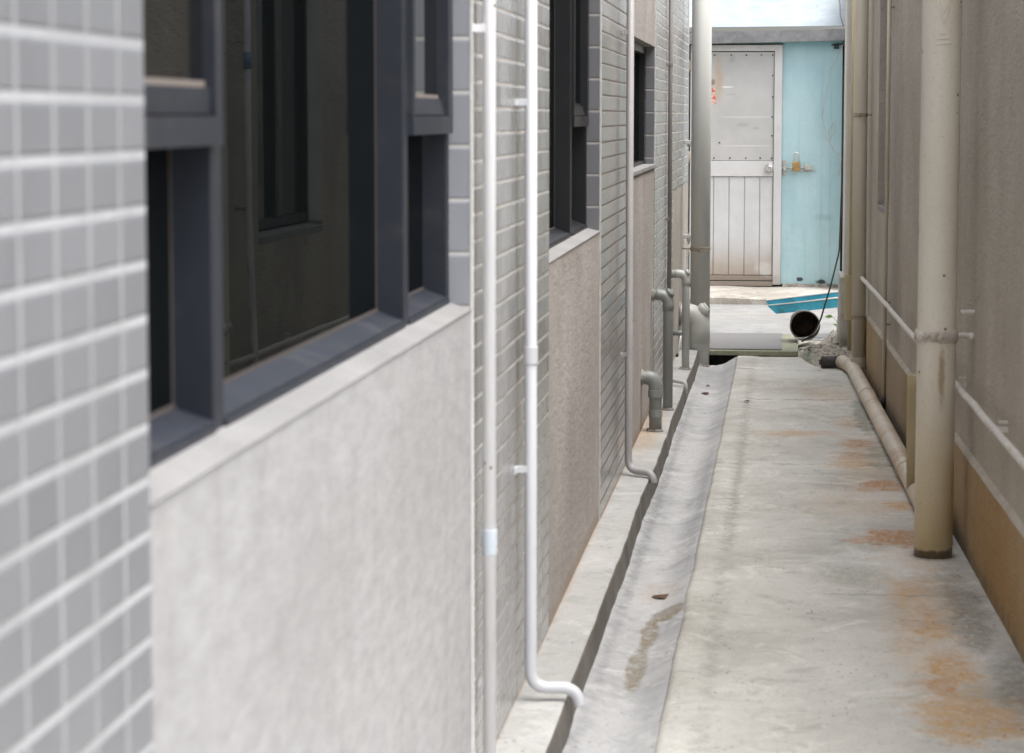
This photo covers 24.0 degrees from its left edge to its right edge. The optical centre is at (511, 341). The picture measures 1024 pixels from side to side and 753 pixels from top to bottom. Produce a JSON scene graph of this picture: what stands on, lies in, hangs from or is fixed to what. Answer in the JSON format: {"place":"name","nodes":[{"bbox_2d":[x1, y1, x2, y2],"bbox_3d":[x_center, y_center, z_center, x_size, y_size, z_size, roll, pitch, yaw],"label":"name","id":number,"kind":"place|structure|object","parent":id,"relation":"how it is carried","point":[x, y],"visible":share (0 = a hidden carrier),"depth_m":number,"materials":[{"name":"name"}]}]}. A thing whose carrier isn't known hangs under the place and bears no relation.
{"place":"outdoors","nodes":[
{"label":"outdoors","id":0,"kind":"place"},
{"bbox_2d":[562,356,736,752],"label":"drainage channel","id":1,"kind":"object","parent":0,"point":[625,692],"visible":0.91,"depth_m":7.30,"materials":[{"name":"grey concrete"}]},
{"bbox_2d":[545,351,698,752],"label":"kerb face","id":2,"kind":"object","parent":1,"relation":"on","point":[559,738],"visible":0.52,"depth_m":7.16},
{"bbox_2d":[496,343,696,752],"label":"kerb","id":3,"kind":"structure","parent":2,"relation":"on","point":[531,722],"depth_m":6.76,"materials":[{"name":"grey concrete"}]},
{"bbox_2d":[0,0,688,752],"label":"tiled building","id":4,"kind":"structure","parent":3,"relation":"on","point":[240,376],"depth_m":3.33,"materials":[{"name":"grey tile"}]},
{"bbox_2d":[143,0,452,469],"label":"window","id":5,"kind":"structure","parent":4,"relation":"in","point":[296,150],"depth_m":3.40,"materials":[{"name":"black metal"}]},
{"bbox_2d":[473,0,496,752],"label":"conduit","id":6,"kind":"object","parent":4,"relation":"attached to","point":[487,27],"visible":1,"depth_m":4.81,"materials":[{"name":"white plastic"}]},
{"bbox_2d":[514,0,584,706],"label":"conduit","id":7,"kind":"object","parent":4,"relation":"attached to","point":[529,470],"visible":1,"depth_m":5.55,"materials":[{"name":"white plastic"}]},
{"bbox_2d":[549,0,588,248],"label":"window","id":8,"kind":"structure","parent":4,"relation":"in","point":[568,19],"depth_m":7.42,"materials":[{"name":"metal"}]},
{"bbox_2d":[620,0,656,482],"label":"conduit","id":9,"kind":"object","parent":4,"relation":"attached to","point":[627,354],"visible":1,"depth_m":9.07,"materials":[{"name":"beige plastic"}]},
{"bbox_2d":[633,42,645,166],"bbox_3d":[0.505,-1.021,10.439,0.048,0.550,1.667,1,5,6],"label":"window","id":10,"kind":"structure","parent":4,"relation":"in","point":[639,50],"depth_m":11.22,"materials":[{"name":"metal"}]},
{"bbox_2d":[651,288,674,410],"bbox_3d":[0.698,0.042,11.194,0.118,0.577,0.070,1,5,6],"label":"waste pipe","id":11,"kind":"object","parent":4,"relation":"attached to","point":[666,296],"visible":0.97,"depth_m":11.17,"materials":[{"name":"grey plastic"}]},
{"bbox_2d":[666,0,672,288],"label":"conduit","id":12,"kind":"object","parent":4,"relation":"attached to","point":[670,84],"visible":0.91,"depth_m":12.39,"materials":[{"name":"grey plastic"}]},
{"bbox_2d":[673,331,681,335],"bbox_3d":[0.927,-0.044,13.334,0.075,0.028,0.028,1,5,6],"label":"stub pipe","id":13,"kind":"object","parent":4,"relation":"attached to","point":[677,333],"visible":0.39,"depth_m":13.32,"materials":[{"name":"grey plastic"}]},
{"bbox_2d":[671,269,690,369],"bbox_3d":[0.905,-0.113,12.986,0.122,0.553,0.065,1,5,6],"label":"waste pipe","id":14,"kind":"object","parent":4,"relation":"attached to","point":[683,275],"visible":0.93,"depth_m":12.96,"materials":[{"name":"grey plastic"}]},
{"bbox_2d":[679,302,709,366],"bbox_3d":[1.068,-0.018,14.129,0.190,0.428,0.141,1,5,6],"label":"waste pipe","id":15,"kind":"object","parent":4,"relation":"attached to","point":[699,339],"visible":0.65,"depth_m":14.07,"materials":[{"name":"grey plastic"}]},
{"bbox_2d":[682,0,711,362],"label":"downpipe","id":16,"kind":"object","parent":4,"relation":"attached to","point":[699,143],"visible":0.98,"depth_m":14.25,"materials":[{"name":"grey plastic"}]},
{"bbox_2d":[641,370,662,431],"bbox_3d":[0.605,0.263,10.447,0.107,0.277,0.078,1,5,6],"label":"waste pipe","id":17,"kind":"object","parent":3,"relation":"on","point":[652,380],"visible":0.99,"depth_m":10.42,"materials":[{"name":"grey plastic"}]},
{"bbox_2d":[676,336,681,356],"bbox_3d":[0.949,0.018,13.677,0.016,0.146,0.065,3,6,33],"label":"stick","id":18,"kind":"object","parent":3,"relation":"on","point":[677,354],"visible":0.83,"depth_m":13.67,"materials":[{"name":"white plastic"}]},
{"bbox_2d":[673,378,687,393],"bbox_3d":[0.825,0.223,12.205,0.022,0.074,0.171,-5,8,-45],"label":"weep pipe","id":19,"kind":"object","parent":3,"relation":"on","point":[683,382],"visible":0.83,"depth_m":12.15,"materials":[{"name":"grey plastic"}]},
{"bbox_2d":[651,594,668,598],"bbox_3d":[0.452,0.781,7.368,0.055,0.010,0.071,1,6,15],"label":"dead leaf","id":20,"kind":"object","parent":1,"relation":"on","point":[663,596],"visible":1,"depth_m":7.36,"materials":[{"name":"brown plant"}]},
{"bbox_2d":[660,425,722,720],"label":"ground","id":21,"kind":"structure","parent":0,"point":[687,588],"depth_m":10.36,"materials":[{"name":"grey concrete"}]},
{"bbox_2d":[689,26,844,31],"label":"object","id":22,"kind":"structure","parent":0,"point":[714,29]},
{"bbox_2d":[709,304,837,365],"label":"yard floor","id":23,"kind":"structure","parent":0,"point":[733,318],"depth_m":16.80,"materials":[{"name":"concrete"}]},
{"bbox_2d":[709,333,797,355],"bbox_3d":[1.411,0.016,14.932,0.718,0.035,1.140,1,5,6],"label":"pit cover","id":24,"kind":"object","parent":23,"relation":"on","point":[761,344],"visible":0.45,"depth_m":14.69,"materials":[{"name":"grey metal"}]},
{"bbox_2d":[790,310,819,340],"bbox_3d":[1.820,-0.109,14.964,0.187,0.193,0.291,1,5,6],"label":"bucket","id":25,"kind":"object","parent":24,"relation":"on","point":[803,324],"visible":0.98,"depth_m":15.09,"materials":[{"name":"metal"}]},
{"bbox_2d":[710,285,837,304],"bbox_3d":[1.912,-0.366,19.034,5.500,0.085,1.640,1,5,6],"label":"doorstep","id":26,"kind":"object","parent":23,"relation":"on","point":[752,295],"visible":0.06,"depth_m":18.73,"materials":[{"name":"concrete"}]},
{"bbox_2d":[688,0,845,287],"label":"shed","id":27,"kind":"structure","parent":26,"relation":"on","point":[771,224],"depth_m":19.32,"materials":[{"name":"blue paint"}]},
{"bbox_2d":[688,45,782,285],"bbox_3d":[1.786,-1.408,19.355,0.756,1.931,0.142,1,5,6],"label":"door","id":28,"kind":"structure","parent":27,"relation":"in","point":[746,93],"depth_m":19.35,"materials":[{"name":"paint"}]},
{"bbox_2d":[782,160,814,174],"bbox_3d":[2.287,-1.388,19.302,0.287,0.120,0.035,1,5,6],"label":"slide bolt","id":29,"kind":"object","parent":27,"relation":"attached to","point":[807,167],"visible":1,"depth_m":19.30,"materials":[{"name":"silver metal"}]},
{"bbox_2d":[792,152,799,170],"bbox_3d":[2.274,-1.435,19.262,0.065,0.151,0.022,1,5,6],"label":"padlock","id":30,"kind":"object","parent":29,"relation":"hanging from","point":[795,166],"visible":1,"depth_m":19.25,"materials":[{"name":"gold metal"}]},
{"bbox_2d":[822,43,843,175],"bbox_3d":[2.558,-1.848,19.159,0.175,1.072,0.039,0,5,0],"label":"wire","id":31,"kind":"object","parent":27,"relation":"hanging from","point":[832,123],"visible":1,"depth_m":19.18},
{"bbox_2d":[831,43,842,48],"bbox_3d":[2.596,-2.349,19.179,0.106,0.046,0.029,1,5,6],"label":"junction box","id":32,"kind":"object","parent":27,"relation":"attached to","point":[836,46],"visible":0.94,"depth_m":19.17,"materials":[{"name":"black plastic"}]},
{"bbox_2d":[838,0,843,26],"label":"rope","id":33,"kind":"object","parent":27,"relation":"hanging from","point":[840,13],"visible":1,"depth_m":18.98,"materials":[{"name":"grey"}]},
{"bbox_2d":[766,291,837,304],"bbox_3d":[2.197,-0.319,15.689,1.080,0.166,0.102,0,5,1],"label":"plank","id":34,"kind":"object","parent":23,"relation":"on","point":[799,298],"visible":0.32,"depth_m":15.65,"materials":[{"name":"teal paint"}]},
{"bbox_2d":[767,297,837,313],"bbox_3d":[2.181,-0.264,15.504,1.076,0.176,0.102,0,5,2],"label":"plank","id":35,"kind":"object","parent":23,"relation":"on","point":[800,305],"visible":0.36,"depth_m":15.47,"materials":[{"name":"teal paint"}]},
{"bbox_2d":[837,0,1023,661],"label":"rendered building","id":36,"kind":"structure","parent":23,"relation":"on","point":[988,516],"depth_m":7.76,"materials":[{"name":"beige paint"}]},
{"bbox_2d":[844,0,854,350],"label":"downpipe","id":37,"kind":"object","parent":36,"relation":"attached to","point":[847,297],"visible":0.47,"depth_m":13.91,"materials":[{"name":"plastic"}]},
{"bbox_2d":[851,0,871,367],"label":"downpipe","id":38,"kind":"object","parent":36,"relation":"attached to","point":[860,117],"visible":0.92,"depth_m":13.16,"materials":[{"name":"beige plastic"}]},
{"bbox_2d":[877,204,888,216],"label":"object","id":39,"kind":"structure","parent":36,"relation":"in","point":[879,208],"depth_m":12.34,"materials":[{"name":"metal"}]},
{"bbox_2d":[881,0,894,409],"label":"thin pipe","id":40,"kind":"object","parent":36,"relation":"attached to","point":[885,323],"visible":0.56,"depth_m":11.55,"materials":[{"name":"beige plastic"}]},
{"bbox_2d":[860,276,1023,469],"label":"conduit","id":41,"kind":"object","parent":36,"relation":"attached to","point":[1006,443],"visible":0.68,"depth_m":7.25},
{"bbox_2d":[914,0,974,558],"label":"downpipe","id":42,"kind":"object","parent":36,"relation":"attached to","point":[937,335],"visible":1,"depth_m":7.72,"materials":[{"name":"beige plastic"}]},
{"bbox_2d":[960,310,974,314],"bbox_3d":[1.469,-0.093,7.758,0.050,0.016,0.016,1,5,6],"label":"bracket","id":43,"kind":"object","parent":36,"relation":"attached to","point":[967,312],"depth_m":7.75,"materials":[{"name":"grey metal"}]},
{"bbox_2d":[654,352,1023,752],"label":"walkway","id":44,"kind":"structure","parent":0,"point":[826,610],"depth_m":6.98,"materials":[{"name":"concrete"}]},
{"bbox_2d":[798,329,850,366],"bbox_3d":[1.923,0.004,14.600,0.410,0.144,1.780,1,5,6],"label":"rubble","id":45,"kind":"object","parent":44,"relation":"on","point":[822,347],"visible":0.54,"depth_m":14.17,"materials":[{"name":"concrete"}]},
{"bbox_2d":[802,39,844,341],"bbox_3d":[1.915,-0.918,14.723,0.286,1.854,0.062,-2,6,-23],"label":"cable","id":46,"kind":"object","parent":45,"relation":"on","point":[814,331],"visible":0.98,"depth_m":14.77,"materials":[{"name":"black rubber"}]},
{"bbox_2d":[825,308,837,327],"bbox_3d":[1.993,-0.115,14.844,0.129,0.185,0.062,1,5,6],"label":"weed","id":47,"kind":"object","parent":45,"relation":"on","point":[828,316],"visible":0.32,"depth_m":14.82,"materials":[{"name":"green plant"}]},
{"bbox_2d":[819,355,914,506],"bbox_3d":[1.667,0.377,10.883,0.201,0.083,5.743,0,5,4],"label":"ground pipe","id":48,"kind":"object","parent":44,"relation":"on","point":[892,443],"visible":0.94,"depth_m":11.01,"materials":[{"name":"plastic"}]},
{"bbox_2d":[906,374,915,488],"bbox_3d":[1.504,0.337,8.937,0.080,0.426,0.077,1,5,6],"label":"riser pipe","id":49,"kind":"object","parent":48,"relation":"on","point":[911,429],"visible":0.44,"depth_m":8.91,"materials":[{"name":"plastic"}]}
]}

